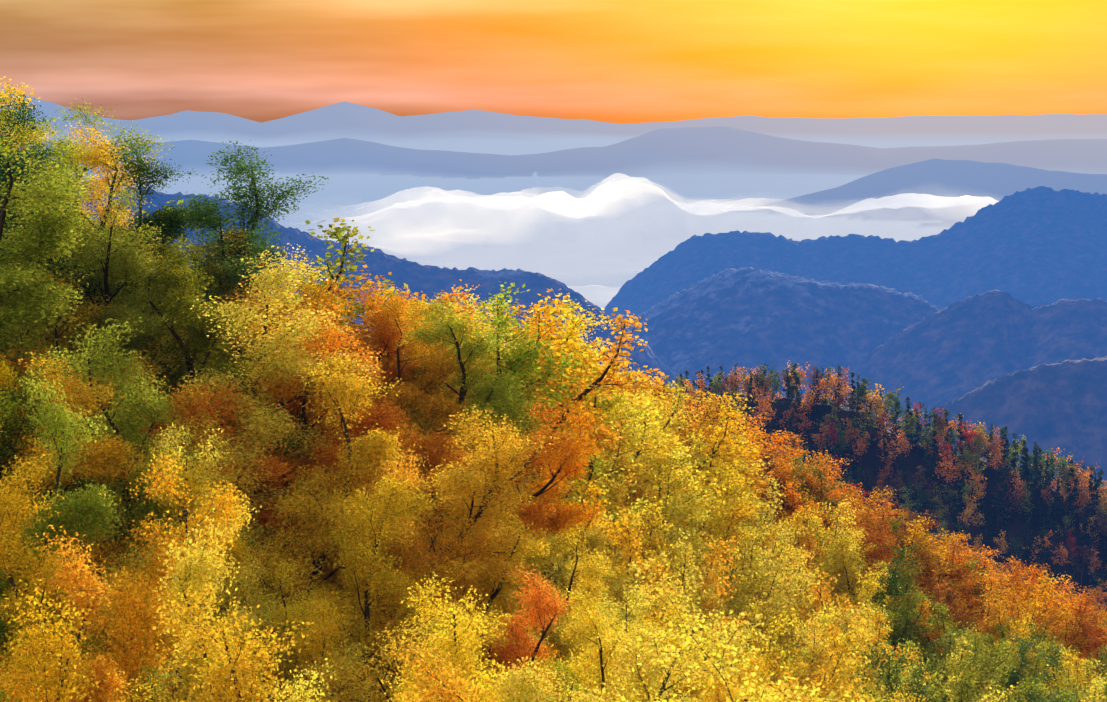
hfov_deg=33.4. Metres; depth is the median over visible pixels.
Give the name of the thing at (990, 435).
tree
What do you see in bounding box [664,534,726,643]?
tree
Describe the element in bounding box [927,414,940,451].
tree
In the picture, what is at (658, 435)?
tree
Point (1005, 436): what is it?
tree
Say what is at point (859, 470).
tree
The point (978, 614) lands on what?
tree
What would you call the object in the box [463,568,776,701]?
tree
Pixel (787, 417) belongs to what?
tree
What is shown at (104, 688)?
tree
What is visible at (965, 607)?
tree
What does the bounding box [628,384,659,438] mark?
tree
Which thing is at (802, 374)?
tree
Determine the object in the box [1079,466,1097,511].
tree
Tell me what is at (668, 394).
tree
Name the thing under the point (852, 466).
tree
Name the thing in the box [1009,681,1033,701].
tree
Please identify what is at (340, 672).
tree
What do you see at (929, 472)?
tree
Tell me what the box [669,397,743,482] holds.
tree
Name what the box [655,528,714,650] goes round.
tree
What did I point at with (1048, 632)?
tree
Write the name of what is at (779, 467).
tree
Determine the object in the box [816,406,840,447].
tree
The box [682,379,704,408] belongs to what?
tree
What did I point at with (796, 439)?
tree
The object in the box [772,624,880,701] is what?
tree
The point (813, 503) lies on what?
tree
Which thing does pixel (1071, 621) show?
tree
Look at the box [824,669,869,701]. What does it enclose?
tree
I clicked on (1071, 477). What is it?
tree
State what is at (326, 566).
tree
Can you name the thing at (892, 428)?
tree
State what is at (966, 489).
tree
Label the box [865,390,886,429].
tree
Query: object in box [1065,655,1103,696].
tree
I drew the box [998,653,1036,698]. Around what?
tree
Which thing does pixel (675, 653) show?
tree
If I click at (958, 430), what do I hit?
tree
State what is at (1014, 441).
tree
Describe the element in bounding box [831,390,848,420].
tree
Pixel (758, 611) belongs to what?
tree
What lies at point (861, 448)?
tree
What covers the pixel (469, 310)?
tree
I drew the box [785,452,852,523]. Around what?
tree
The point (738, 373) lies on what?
tree
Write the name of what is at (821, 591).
tree
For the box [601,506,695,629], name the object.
tree
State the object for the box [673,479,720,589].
tree
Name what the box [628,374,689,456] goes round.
tree
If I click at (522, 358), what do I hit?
tree
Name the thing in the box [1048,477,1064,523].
tree
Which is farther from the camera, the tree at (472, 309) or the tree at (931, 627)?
the tree at (931, 627)
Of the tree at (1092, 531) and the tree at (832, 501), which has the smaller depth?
the tree at (832, 501)
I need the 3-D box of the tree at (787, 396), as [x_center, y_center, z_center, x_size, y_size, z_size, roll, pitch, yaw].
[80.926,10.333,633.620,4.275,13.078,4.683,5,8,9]
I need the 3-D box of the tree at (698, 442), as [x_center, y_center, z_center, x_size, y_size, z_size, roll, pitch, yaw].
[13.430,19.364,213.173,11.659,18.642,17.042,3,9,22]
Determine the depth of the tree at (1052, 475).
619.91 m
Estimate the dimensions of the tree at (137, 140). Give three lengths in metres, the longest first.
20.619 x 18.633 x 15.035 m
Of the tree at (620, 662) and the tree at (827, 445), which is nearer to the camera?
the tree at (620, 662)
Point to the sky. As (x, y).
(610, 61)
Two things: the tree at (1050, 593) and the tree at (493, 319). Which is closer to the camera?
the tree at (493, 319)
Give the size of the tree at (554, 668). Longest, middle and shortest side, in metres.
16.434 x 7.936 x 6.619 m
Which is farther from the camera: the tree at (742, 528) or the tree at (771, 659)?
the tree at (742, 528)
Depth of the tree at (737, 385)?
641.40 m
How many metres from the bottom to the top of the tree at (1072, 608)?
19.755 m
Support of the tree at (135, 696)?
on the terrain
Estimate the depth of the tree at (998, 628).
242.92 m
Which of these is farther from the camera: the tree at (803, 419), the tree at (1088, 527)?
the tree at (803, 419)
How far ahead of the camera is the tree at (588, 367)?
171.53 m
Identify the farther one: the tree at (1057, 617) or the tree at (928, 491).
the tree at (928, 491)
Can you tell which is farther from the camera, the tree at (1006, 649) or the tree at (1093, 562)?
the tree at (1093, 562)
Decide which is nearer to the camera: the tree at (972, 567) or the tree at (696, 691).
the tree at (696, 691)
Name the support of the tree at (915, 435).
on the terrain
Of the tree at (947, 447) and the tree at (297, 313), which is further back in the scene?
the tree at (947, 447)
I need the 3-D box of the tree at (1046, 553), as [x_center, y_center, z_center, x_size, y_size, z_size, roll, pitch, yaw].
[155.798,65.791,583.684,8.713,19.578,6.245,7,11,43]
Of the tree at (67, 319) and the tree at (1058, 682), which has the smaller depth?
the tree at (67, 319)
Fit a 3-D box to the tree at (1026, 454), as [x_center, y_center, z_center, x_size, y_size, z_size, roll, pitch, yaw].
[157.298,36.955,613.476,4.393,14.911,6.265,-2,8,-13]
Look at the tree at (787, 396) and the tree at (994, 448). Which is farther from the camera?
the tree at (787, 396)
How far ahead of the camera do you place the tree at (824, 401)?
625.18 m
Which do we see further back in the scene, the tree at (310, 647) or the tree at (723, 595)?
the tree at (723, 595)
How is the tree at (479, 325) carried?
on the terrain
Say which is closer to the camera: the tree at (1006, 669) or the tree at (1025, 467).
the tree at (1006, 669)
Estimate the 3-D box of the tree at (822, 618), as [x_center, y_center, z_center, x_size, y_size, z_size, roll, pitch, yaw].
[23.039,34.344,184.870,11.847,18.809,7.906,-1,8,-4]
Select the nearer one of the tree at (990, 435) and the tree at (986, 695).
the tree at (986, 695)
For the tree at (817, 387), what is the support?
on the terrain
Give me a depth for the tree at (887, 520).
296.32 m
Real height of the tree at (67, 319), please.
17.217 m
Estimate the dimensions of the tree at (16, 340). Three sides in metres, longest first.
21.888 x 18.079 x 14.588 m
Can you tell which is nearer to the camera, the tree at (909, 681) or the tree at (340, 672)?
the tree at (340, 672)
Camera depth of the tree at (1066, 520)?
596.10 m
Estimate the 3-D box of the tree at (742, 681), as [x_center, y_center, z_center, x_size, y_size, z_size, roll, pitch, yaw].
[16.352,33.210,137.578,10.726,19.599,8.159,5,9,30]
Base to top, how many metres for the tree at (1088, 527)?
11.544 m
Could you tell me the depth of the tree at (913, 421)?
613.22 m
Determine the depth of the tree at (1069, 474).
606.66 m
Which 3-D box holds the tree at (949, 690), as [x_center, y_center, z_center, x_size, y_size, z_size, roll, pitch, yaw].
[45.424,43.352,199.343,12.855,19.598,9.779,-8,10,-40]
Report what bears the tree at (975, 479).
on the terrain
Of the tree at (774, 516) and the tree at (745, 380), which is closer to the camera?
the tree at (774, 516)
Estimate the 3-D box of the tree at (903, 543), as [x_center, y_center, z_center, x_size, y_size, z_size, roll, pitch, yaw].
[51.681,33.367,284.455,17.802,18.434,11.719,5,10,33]
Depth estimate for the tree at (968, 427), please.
638.09 m
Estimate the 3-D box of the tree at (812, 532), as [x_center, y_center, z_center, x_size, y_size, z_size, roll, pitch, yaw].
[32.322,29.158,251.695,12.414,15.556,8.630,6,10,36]
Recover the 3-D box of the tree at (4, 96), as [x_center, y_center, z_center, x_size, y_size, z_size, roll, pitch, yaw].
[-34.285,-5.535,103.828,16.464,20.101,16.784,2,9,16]
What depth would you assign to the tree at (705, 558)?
197.62 m
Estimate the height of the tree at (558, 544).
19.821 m
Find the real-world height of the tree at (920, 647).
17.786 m
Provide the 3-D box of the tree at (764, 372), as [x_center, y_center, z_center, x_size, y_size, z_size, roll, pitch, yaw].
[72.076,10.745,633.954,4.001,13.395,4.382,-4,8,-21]
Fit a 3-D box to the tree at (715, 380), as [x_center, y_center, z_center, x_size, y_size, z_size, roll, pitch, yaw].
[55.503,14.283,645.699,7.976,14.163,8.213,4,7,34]
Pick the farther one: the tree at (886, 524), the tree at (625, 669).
the tree at (886, 524)
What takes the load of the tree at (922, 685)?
on the terrain
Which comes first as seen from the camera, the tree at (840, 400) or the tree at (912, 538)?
the tree at (912, 538)
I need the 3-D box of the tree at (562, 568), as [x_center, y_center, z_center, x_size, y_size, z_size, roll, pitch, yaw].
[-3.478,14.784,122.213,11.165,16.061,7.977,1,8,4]
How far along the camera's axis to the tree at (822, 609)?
215.15 m
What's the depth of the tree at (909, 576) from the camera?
241.35 m
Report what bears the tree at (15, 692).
on the terrain
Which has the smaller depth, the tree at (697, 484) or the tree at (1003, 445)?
the tree at (697, 484)
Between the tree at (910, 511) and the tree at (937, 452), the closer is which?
the tree at (910, 511)
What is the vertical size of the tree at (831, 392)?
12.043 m
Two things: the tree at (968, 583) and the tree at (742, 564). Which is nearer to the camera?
the tree at (742, 564)
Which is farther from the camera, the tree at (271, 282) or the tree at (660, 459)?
the tree at (660, 459)
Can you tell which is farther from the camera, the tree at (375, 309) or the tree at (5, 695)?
the tree at (375, 309)
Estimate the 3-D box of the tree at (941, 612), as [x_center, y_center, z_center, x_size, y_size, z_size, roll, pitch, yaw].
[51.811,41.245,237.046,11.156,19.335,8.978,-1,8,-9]
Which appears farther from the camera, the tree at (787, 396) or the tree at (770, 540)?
the tree at (787, 396)
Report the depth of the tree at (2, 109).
106.15 m
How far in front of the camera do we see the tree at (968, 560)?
288.81 m
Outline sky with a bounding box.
[0,0,1106,123]
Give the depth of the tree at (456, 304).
154.58 m
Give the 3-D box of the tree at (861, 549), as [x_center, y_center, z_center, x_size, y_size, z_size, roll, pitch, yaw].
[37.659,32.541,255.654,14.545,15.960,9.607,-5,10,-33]
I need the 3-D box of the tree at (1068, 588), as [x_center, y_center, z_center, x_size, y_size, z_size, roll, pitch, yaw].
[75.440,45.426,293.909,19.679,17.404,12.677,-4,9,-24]
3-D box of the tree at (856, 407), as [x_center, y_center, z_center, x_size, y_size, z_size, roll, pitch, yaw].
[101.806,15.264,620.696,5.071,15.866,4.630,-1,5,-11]
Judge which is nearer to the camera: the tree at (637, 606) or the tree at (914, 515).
the tree at (637, 606)
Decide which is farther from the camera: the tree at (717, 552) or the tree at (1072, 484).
the tree at (1072, 484)
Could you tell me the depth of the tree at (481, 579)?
105.09 m
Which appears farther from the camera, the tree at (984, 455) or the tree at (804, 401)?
the tree at (984, 455)
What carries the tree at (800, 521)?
on the terrain
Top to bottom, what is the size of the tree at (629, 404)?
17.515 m
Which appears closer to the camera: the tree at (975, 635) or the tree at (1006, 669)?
the tree at (1006, 669)
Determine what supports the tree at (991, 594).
on the terrain
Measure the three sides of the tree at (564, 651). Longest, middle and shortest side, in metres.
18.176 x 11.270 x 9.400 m
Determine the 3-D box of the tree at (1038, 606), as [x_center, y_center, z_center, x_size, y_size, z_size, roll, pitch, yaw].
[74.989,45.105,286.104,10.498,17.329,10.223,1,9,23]
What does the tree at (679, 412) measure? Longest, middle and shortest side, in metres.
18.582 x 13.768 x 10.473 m
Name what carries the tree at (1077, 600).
on the terrain
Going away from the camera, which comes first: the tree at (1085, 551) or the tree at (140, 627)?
the tree at (140, 627)
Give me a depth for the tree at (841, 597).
218.11 m
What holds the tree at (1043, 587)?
on the terrain
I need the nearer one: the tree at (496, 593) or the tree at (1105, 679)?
the tree at (496, 593)
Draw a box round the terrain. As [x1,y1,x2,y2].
[0,88,1106,701]
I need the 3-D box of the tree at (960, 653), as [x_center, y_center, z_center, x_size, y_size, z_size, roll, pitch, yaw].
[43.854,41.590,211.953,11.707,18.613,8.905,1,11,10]
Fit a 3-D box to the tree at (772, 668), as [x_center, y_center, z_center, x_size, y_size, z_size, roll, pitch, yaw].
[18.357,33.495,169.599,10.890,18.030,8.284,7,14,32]
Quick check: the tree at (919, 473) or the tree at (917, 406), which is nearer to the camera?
the tree at (919, 473)
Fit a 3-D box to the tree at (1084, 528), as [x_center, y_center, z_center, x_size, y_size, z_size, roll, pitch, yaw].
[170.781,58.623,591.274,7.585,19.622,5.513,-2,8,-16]
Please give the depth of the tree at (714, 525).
199.54 m
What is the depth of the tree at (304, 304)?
150.59 m
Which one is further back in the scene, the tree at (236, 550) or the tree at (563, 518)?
the tree at (563, 518)
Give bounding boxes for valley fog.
[353,173,998,251]
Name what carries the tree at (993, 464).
on the terrain
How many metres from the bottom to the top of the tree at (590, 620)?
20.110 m
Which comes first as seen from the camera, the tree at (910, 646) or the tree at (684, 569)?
the tree at (684, 569)
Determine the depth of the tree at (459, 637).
69.10 m
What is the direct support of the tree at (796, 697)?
on the terrain
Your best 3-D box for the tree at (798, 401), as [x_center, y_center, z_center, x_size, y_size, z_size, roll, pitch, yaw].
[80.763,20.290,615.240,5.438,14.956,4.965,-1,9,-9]
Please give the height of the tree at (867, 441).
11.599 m
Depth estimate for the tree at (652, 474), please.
200.31 m
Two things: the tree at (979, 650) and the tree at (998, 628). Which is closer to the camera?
the tree at (979, 650)
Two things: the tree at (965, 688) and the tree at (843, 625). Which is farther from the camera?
the tree at (843, 625)
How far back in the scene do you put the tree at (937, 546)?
280.49 m
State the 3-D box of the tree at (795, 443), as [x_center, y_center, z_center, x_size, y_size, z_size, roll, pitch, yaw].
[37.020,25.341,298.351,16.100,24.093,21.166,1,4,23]
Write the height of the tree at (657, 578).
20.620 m
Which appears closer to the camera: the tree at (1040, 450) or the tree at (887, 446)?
the tree at (887, 446)
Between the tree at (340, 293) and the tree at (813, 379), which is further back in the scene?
the tree at (813, 379)
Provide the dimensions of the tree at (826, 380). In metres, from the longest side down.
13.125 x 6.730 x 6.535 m
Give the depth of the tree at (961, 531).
585.91 m
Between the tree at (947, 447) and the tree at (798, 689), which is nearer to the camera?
the tree at (798, 689)
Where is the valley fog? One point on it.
(431, 218)
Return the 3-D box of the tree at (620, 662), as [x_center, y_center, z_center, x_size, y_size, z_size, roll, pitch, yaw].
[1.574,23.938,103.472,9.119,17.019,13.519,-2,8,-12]
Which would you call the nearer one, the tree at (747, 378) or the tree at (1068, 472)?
the tree at (1068, 472)
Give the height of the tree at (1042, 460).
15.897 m
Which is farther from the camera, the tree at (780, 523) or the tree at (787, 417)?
the tree at (787, 417)
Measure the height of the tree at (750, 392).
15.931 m
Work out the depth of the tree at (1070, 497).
597.59 m
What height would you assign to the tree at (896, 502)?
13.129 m
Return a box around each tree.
[0,76,73,230]
[0,80,64,203]
[0,91,30,130]
[0,94,91,275]
[0,95,68,325]
[0,115,188,380]
[0,132,115,407]
[0,297,75,408]
[0,339,318,538]
[0,350,150,597]
[0,355,63,505]
[0,369,130,653]
[0,374,87,596]
[0,384,137,606]
[0,387,110,693]
[0,421,110,683]
[0,449,163,701]
[0,578,109,701]
[0,653,56,701]
[0,676,22,701]
[1,371,102,564]
[1,525,137,701]
[4,429,226,700]
[6,252,83,382]
[6,265,274,528]
[7,283,90,400]
[11,98,174,241]
[20,317,267,580]
[24,200,229,372]
[26,182,207,375]
[32,137,197,353]
[40,299,85,340]
[44,234,282,446]
[52,243,381,547]
[52,459,258,700]
[54,280,151,459]
[56,119,162,337]
[61,249,234,372]
[68,141,328,320]
[74,374,268,543]
[75,420,271,701]
[81,452,297,701]
[89,239,276,372]
[91,553,258,699]
[109,425,274,643]
[109,671,287,701]
[111,444,331,653]
[113,240,317,564]
[126,252,212,459]
[130,226,273,407]
[133,653,185,701]
[148,508,265,701]
[151,581,315,701]
[174,282,444,596]
[179,502,385,701]
[203,252,358,362]
[217,299,436,559]
[218,541,342,701]
[228,298,449,558]
[228,348,421,701]
[229,316,407,512]
[236,342,431,625]
[242,243,300,400]
[242,313,448,548]
[253,479,400,701]
[254,217,407,394]
[255,554,356,701]
[259,412,577,605]
[259,657,336,701]
[266,285,301,322]
[267,287,489,467]
[268,298,365,336]
[269,469,477,701]
[270,265,399,361]
[270,404,558,697]
[271,589,357,701]
[273,286,358,322]
[278,275,358,338]
[291,278,356,405]
[292,614,554,701]
[299,282,429,411]
[308,497,387,700]
[308,571,514,701]
[318,463,486,690]
[329,315,372,351]
[341,297,471,426]
[343,286,473,398]
[346,288,481,501]
[346,444,476,701]
[352,303,526,475]
[356,561,594,701]
[360,291,410,396]
[360,472,495,682]
[361,417,462,574]
[377,289,584,445]
[378,518,509,679]
[381,293,557,493]
[385,632,502,701]
[390,307,502,495]
[392,397,599,553]
[393,600,481,694]
[401,279,490,353]
[408,294,567,499]
[418,506,486,613]
[423,290,459,345]
[427,306,531,418]
[427,539,530,636]
[436,653,508,701]
[439,287,602,426]
[439,430,559,623]
[442,277,592,457]
[444,299,569,443]
[447,408,618,591]
[450,509,569,667]
[451,293,500,336]
[453,605,613,701]
[460,676,521,701]
[462,400,609,552]
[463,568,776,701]
[475,300,589,432]
[477,300,529,342]
[478,300,602,420]
[479,423,558,500]
[479,577,563,684]
[481,467,584,599]
[481,562,574,701]
[483,289,603,560]
[490,295,611,421]
[498,670,551,701]
[501,307,675,482]
[504,615,592,701]
[508,481,586,640]
[515,423,665,576]
[518,308,620,481]
[529,626,578,670]
[530,526,618,685]
[532,353,657,472]
[534,517,642,669]
[536,480,628,629]
[537,454,610,586]
[537,657,599,701]
[540,317,618,476]
[541,331,615,478]
[545,448,696,537]
[547,343,663,493]
[549,581,644,701]
[549,611,628,698]
[552,579,704,701]
[556,420,655,557]
[556,496,652,655]
[563,403,664,516]
[563,468,653,583]
[565,503,657,616]
[568,467,660,573]
[577,674,659,701]
[580,383,681,515]
[580,603,885,701]
[582,526,668,617]
[585,638,645,693]
[586,644,661,701]
[597,391,689,505]
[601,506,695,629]
[607,551,680,646]
[608,441,658,563]
[611,369,642,436]
[618,367,681,471]
[622,664,700,701]
[625,491,682,608]
[626,442,725,597]
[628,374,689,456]
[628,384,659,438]
[629,429,732,557]
[632,612,707,701]
[633,424,686,500]
[635,389,671,439]
[637,444,664,503]
[639,381,703,474]
[642,468,726,570]
[645,543,690,630]
[645,582,701,677]
[646,390,721,471]
[646,668,717,701]
[647,382,699,430]
[648,471,742,536]
[649,574,701,667]
[653,402,763,475]
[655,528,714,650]
[656,387,687,413]
[659,531,750,658]
[661,418,771,556]
[662,405,768,505]
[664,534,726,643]
[665,389,741,461]
[665,393,710,435]
[668,376,683,412]
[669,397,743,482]
[669,613,717,689]
[671,378,689,414]
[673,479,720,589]
[674,519,754,573]
[674,653,783,701]
[675,469,780,512]
[676,642,726,700]
[677,455,754,595]
[681,371,690,394]
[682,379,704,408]
[685,389,761,482]
[686,430,724,483]
[687,393,755,493]
[687,396,712,423]
[690,603,735,668]
[692,404,705,427]
[693,635,767,701]
[694,371,701,406]
[695,369,706,399]
[695,372,713,394]
[696,445,769,522]
[696,579,812,678]
[698,385,713,405]
[699,501,763,593]
[700,532,776,636]
[703,612,787,699]
[704,366,714,402]
[704,540,756,627]
[706,560,735,615]
[706,665,757,697]
[708,372,724,396]
[708,373,722,399]
[715,364,723,394]
[715,380,728,410]
[717,371,736,390]
[717,511,761,554]
[717,523,776,615]
[717,595,786,674]
[717,615,789,686]
[718,367,748,395]
[719,547,810,671]
[723,367,742,396]
[724,527,779,619]
[725,434,769,505]
[727,388,750,412]
[727,410,778,497]
[728,684,790,701]
[729,666,775,691]
[730,676,786,701]
[733,363,744,400]
[734,487,767,552]
[735,488,778,586]
[735,571,792,643]
[735,607,809,695]
[737,368,753,396]
[737,424,787,511]
[738,389,748,413]
[741,365,768,403]
[744,368,757,396]
[744,430,824,519]
[745,475,800,558]
[746,446,792,526]
[746,464,806,553]
[747,370,757,413]
[747,567,830,656]
[747,637,801,701]
[749,524,813,647]
[750,388,775,431]
[751,545,813,632]
[751,549,815,627]
[752,367,763,390]
[752,396,775,429]
[755,446,809,536]
[755,604,804,668]
[755,673,793,700]
[756,373,770,405]
[756,449,833,530]
[756,502,838,557]
[758,363,767,398]
[758,494,797,522]
[758,532,785,592]
[758,578,792,632]
[759,430,809,465]
[759,517,817,573]
[762,519,799,593]
[764,361,778,387]
[764,420,774,446]
[766,430,813,474]
[767,366,793,400]
[767,370,782,416]
[767,464,818,498]
[770,479,837,535]
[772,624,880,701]
[774,441,801,464]
[775,401,798,442]
[776,609,837,697]
[777,448,829,493]
[778,454,813,501]
[778,510,885,545]
[779,450,836,493]
[781,367,796,410]
[782,364,793,397]
[782,403,796,445]
[782,509,839,591]
[782,529,833,607]
[782,686,813,701]
[783,428,805,451]
[784,492,837,553]
[784,550,848,612]
[784,601,847,678]
[784,631,849,686]
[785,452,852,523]
[786,359,801,393]
[786,603,813,655]
[786,625,847,697]
[787,679,821,701]
[788,390,803,429]
[789,366,808,386]
[790,364,805,405]
[791,507,842,588]
[791,560,877,669]
[792,362,812,391]
[792,592,828,661]
[795,610,867,697]
[797,406,817,439]
[799,436,808,468]
[799,480,829,527]
[800,512,827,545]
[801,385,813,422]
[802,681,828,701]
[803,459,857,509]
[804,367,821,398]
[804,656,833,701]
[805,495,868,607]
[805,592,855,647]
[806,371,837,419]
[806,594,861,638]
[807,461,850,527]
[808,367,822,412]
[808,478,890,537]
[808,568,838,610]
[809,367,820,404]
[809,538,853,604]
[811,424,837,463]
[814,366,826,404]
[815,366,834,403]
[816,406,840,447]
[816,480,849,509]
[820,368,831,404]
[821,500,862,552]
[822,418,839,454]
[822,602,914,695]
[823,367,852,413]
[823,433,832,467]
[824,390,835,405]
[824,534,900,627]
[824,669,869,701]
[826,609,905,699]
[827,505,900,594]
[829,364,841,404]
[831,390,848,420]
[831,427,854,459]
[832,454,841,484]
[832,525,881,588]
[832,568,892,619]
[832,687,855,701]
[834,366,855,393]
[834,367,845,406]
[834,653,886,701]
[835,467,857,495]
[835,507,885,598]
[838,542,931,616]
[839,622,876,680]
[839,676,876,701]
[840,481,904,536]
[840,482,865,509]
[841,416,860,448]
[841,488,869,520]
[842,418,868,460]
[843,491,886,538]
[844,372,856,409]
[845,486,897,530]
[845,572,899,652]
[846,431,869,476]
[847,377,873,419]
[847,437,857,482]
[848,405,884,446]
[848,616,896,700]
[849,375,863,417]
[851,381,873,414]
[851,536,924,622]
[852,467,864,499]
[852,535,915,589]
[852,546,933,606]
[852,685,874,701]
[854,612,889,647]
[855,379,867,415]
[855,383,884,432]
[856,642,925,697]
[857,604,900,647]
[858,426,871,452]
[858,466,872,507]
[858,595,893,666]
[858,638,936,701]
[859,379,868,416]
[859,513,899,559]
[860,495,926,576]
[861,401,878,448]
[861,584,939,652]
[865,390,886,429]
[868,472,890,506]
[868,537,961,595]
[872,503,895,537]
[872,559,915,634]
[872,606,932,675]
[873,428,898,476]
[873,505,907,540]
[873,559,938,628]
[874,407,893,443]
[874,431,891,474]
[874,576,936,620]
[875,604,928,668]
[876,503,913,546]
[876,516,950,581]
[877,383,903,425]
[877,392,897,427]
[877,455,893,492]
[877,659,918,701]
[878,388,890,430]
[878,589,943,655]
[879,512,914,552]
[879,562,914,595]
[879,591,940,655]
[879,650,943,701]
[881,644,941,699]
[881,661,935,700]
[882,488,899,507]
[883,515,942,580]
[883,638,950,699]
[887,394,900,433]
[887,686,925,701]
[889,392,907,432]
[890,398,904,433]
[890,470,909,498]
[890,487,902,527]
[894,430,909,459]
[895,505,937,541]
[895,628,942,685]
[896,409,926,450]
[897,402,913,433]
[897,517,937,536]
[898,434,914,467]
[898,454,911,498]
[898,598,992,672]
[899,486,918,523]
[899,658,941,701]
[900,407,910,433]
[902,396,916,442]
[903,483,914,510]
[903,662,928,694]
[904,507,927,523]
[905,402,930,429]
[905,550,984,614]
[908,541,973,625]
[909,590,942,646]
[910,402,924,440]
[910,465,928,502]
[910,533,965,581]
[910,633,987,701]
[912,408,923,449]
[912,626,967,688]
[913,483,937,515]
[915,423,944,459]
[915,482,940,505]
[916,538,977,588]
[916,653,950,699]
[919,438,933,481]
[919,452,937,503]
[919,546,987,600]
[920,406,931,443]
[920,528,969,584]
[922,421,952,467]
[925,594,993,676]
[926,681,973,701]
[927,414,932,437]
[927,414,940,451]
[927,430,942,479]
[928,486,955,533]
[928,572,989,626]
[928,664,958,699]
[929,581,975,653]
[931,413,943,447]
[931,585,967,634]
[932,408,947,437]
[932,408,953,445]
[932,449,957,499]
[932,608,964,658]
[933,644,1012,701]
[934,555,999,605]
[934,556,986,640]
[935,436,953,471]
[935,657,984,701]
[937,409,950,448]
[937,510,951,543]
[937,655,1000,701]
[938,534,969,560]
[939,530,982,555]
[939,537,975,563]
[941,484,959,514]
[941,669,1002,701]
[943,411,954,453]
[943,569,1020,627]
[944,413,962,440]
[944,414,959,447]
[944,426,964,449]
[944,659,981,701]
[946,638,983,677]
[948,453,987,503]
[948,621,996,677]
[949,414,968,467]
[949,503,960,547]
[949,546,1012,585]
[949,548,984,591]
[950,554,996,620]
[952,411,965,453]
[952,467,969,524]
[953,477,977,508]
[953,568,1018,655]
[953,595,987,653]
[954,522,975,549]
[954,672,991,701]
[955,443,974,487]
[956,424,981,462]
[956,637,1007,701]
[957,496,979,541]
[959,625,991,659]
[960,420,973,452]
[962,493,984,537]
[963,425,986,459]
[963,563,1001,594]
[964,544,992,560]
[967,442,986,491]
[968,423,989,444]
[968,468,986,491]
[968,474,985,510]
[968,604,988,626]
[970,420,986,435]
[970,534,982,556]
[972,553,999,574]
[973,677,996,698]
[975,571,1037,619]
[976,585,1038,651]
[977,422,988,454]
[977,434,993,464]
[977,567,1046,606]
[978,500,994,551]
[979,598,1048,682]
[979,628,1006,663]
[979,681,1012,701]
[980,623,1009,658]
[981,423,994,459]
[981,553,1001,576]
[981,608,1050,677]
[981,687,1009,701]
[982,430,1000,458]
[982,556,1029,591]
[982,570,1075,633]
[982,598,1056,638]
[982,638,1025,688]
[983,560,1036,607]
[984,426,993,459]
[984,630,1053,700]
[985,645,1019,701]
[985,660,1011,699]
[986,427,1005,467]
[986,446,1007,482]
[988,478,1009,537]
[990,597,1037,658]
[990,633,1028,680]
[991,467,1016,520]
[991,472,1013,500]
[991,488,1028,527]
[992,428,1008,472]
[992,612,1042,672]
[992,672,1048,701]
[993,530,1009,562]
[994,502,1011,561]
[995,565,1033,585]
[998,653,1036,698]
[999,555,1019,574]
[1000,426,1010,465]
[1002,679,1038,701]
[1005,441,1025,496]
[1005,445,1018,469]
[1005,675,1045,701]
[1006,433,1017,467]
[1007,470,1028,515]
[1007,593,1080,638]
[1008,575,1044,608]
[1009,435,1026,468]
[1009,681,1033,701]
[1010,537,1026,563]
[1012,446,1032,502]
[1013,619,1055,676]
[1013,636,1063,687]
[1015,481,1034,532]
[1015,583,1049,627]
[1017,449,1030,490]
[1019,591,1105,652]
[1020,440,1033,480]
[1020,565,1038,592]
[1021,451,1033,476]
[1021,529,1038,576]
[1021,603,1080,653]
[1022,530,1056,563]
[1022,584,1048,616]
[1022,620,1061,676]
[1023,562,1069,605]
[1028,446,1041,478]
[1028,638,1073,685]
[1028,692,1081,701]
[1029,685,1073,700]
[1030,442,1041,478]
[1030,444,1036,478]
[1030,450,1050,480]
[1031,447,1064,480]
[1031,462,1044,509]
[1033,447,1045,485]
[1033,481,1053,510]
[1033,485,1048,527]
[1033,530,1059,585]
[1033,621,1059,678]
[1033,686,1077,701]
[1034,639,1080,699]
[1034,688,1053,701]
[1035,516,1048,559]
[1036,451,1052,500]
[1036,586,1106,651]
[1037,499,1056,539]
[1037,644,1069,682]
[1038,448,1057,486]
[1040,602,1089,671]
[1040,668,1082,693]
[1043,451,1055,484]
[1043,584,1060,603]
[1043,677,1100,701]
[1045,591,1105,663]
[1045,650,1087,697]
[1046,593,1104,652]
[1046,634,1066,667]
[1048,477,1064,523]
[1048,645,1106,701]
[1048,686,1089,701]
[1049,451,1074,477]
[1049,473,1060,488]
[1049,580,1095,623]
[1050,543,1070,574]
[1051,670,1084,701]
[1054,454,1067,485]
[1054,643,1094,672]
[1056,467,1091,517]
[1056,510,1075,548]
[1060,455,1082,497]
[1060,466,1070,493]
[1061,462,1077,481]
[1061,477,1080,528]
[1063,465,1081,503]
[1064,457,1086,492]
[1064,555,1079,595]
[1065,459,1080,505]
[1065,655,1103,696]
[1066,529,1082,567]
[1068,534,1100,588]
[1070,579,1106,608]
[1071,482,1091,522]
[1073,673,1106,701]
[1075,618,1106,670]
[1077,504,1096,562]
[1077,625,1106,675]
[1078,464,1099,491]
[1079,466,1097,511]
[1079,471,1093,497]
[1079,516,1099,536]
[1079,603,1106,653]
[1079,654,1106,700]
[1080,681,1100,701]
[1081,615,1106,673]
[1082,660,1106,691]
[1084,511,1098,555]
[1087,600,1106,624]
[1088,548,1102,583]
[1088,568,1106,604]
[1089,468,1104,506]
[1090,470,1100,505]
[1090,470,1102,512]
[1090,645,1106,697]
[1091,492,1106,525]
[1093,498,1106,525]
[1094,510,1106,547]
[1095,480,1106,503]
[1099,480,1106,503]
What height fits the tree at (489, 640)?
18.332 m
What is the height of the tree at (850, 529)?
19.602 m
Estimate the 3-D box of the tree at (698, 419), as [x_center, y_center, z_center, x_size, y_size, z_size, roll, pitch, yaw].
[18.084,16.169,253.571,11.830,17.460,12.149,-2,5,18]

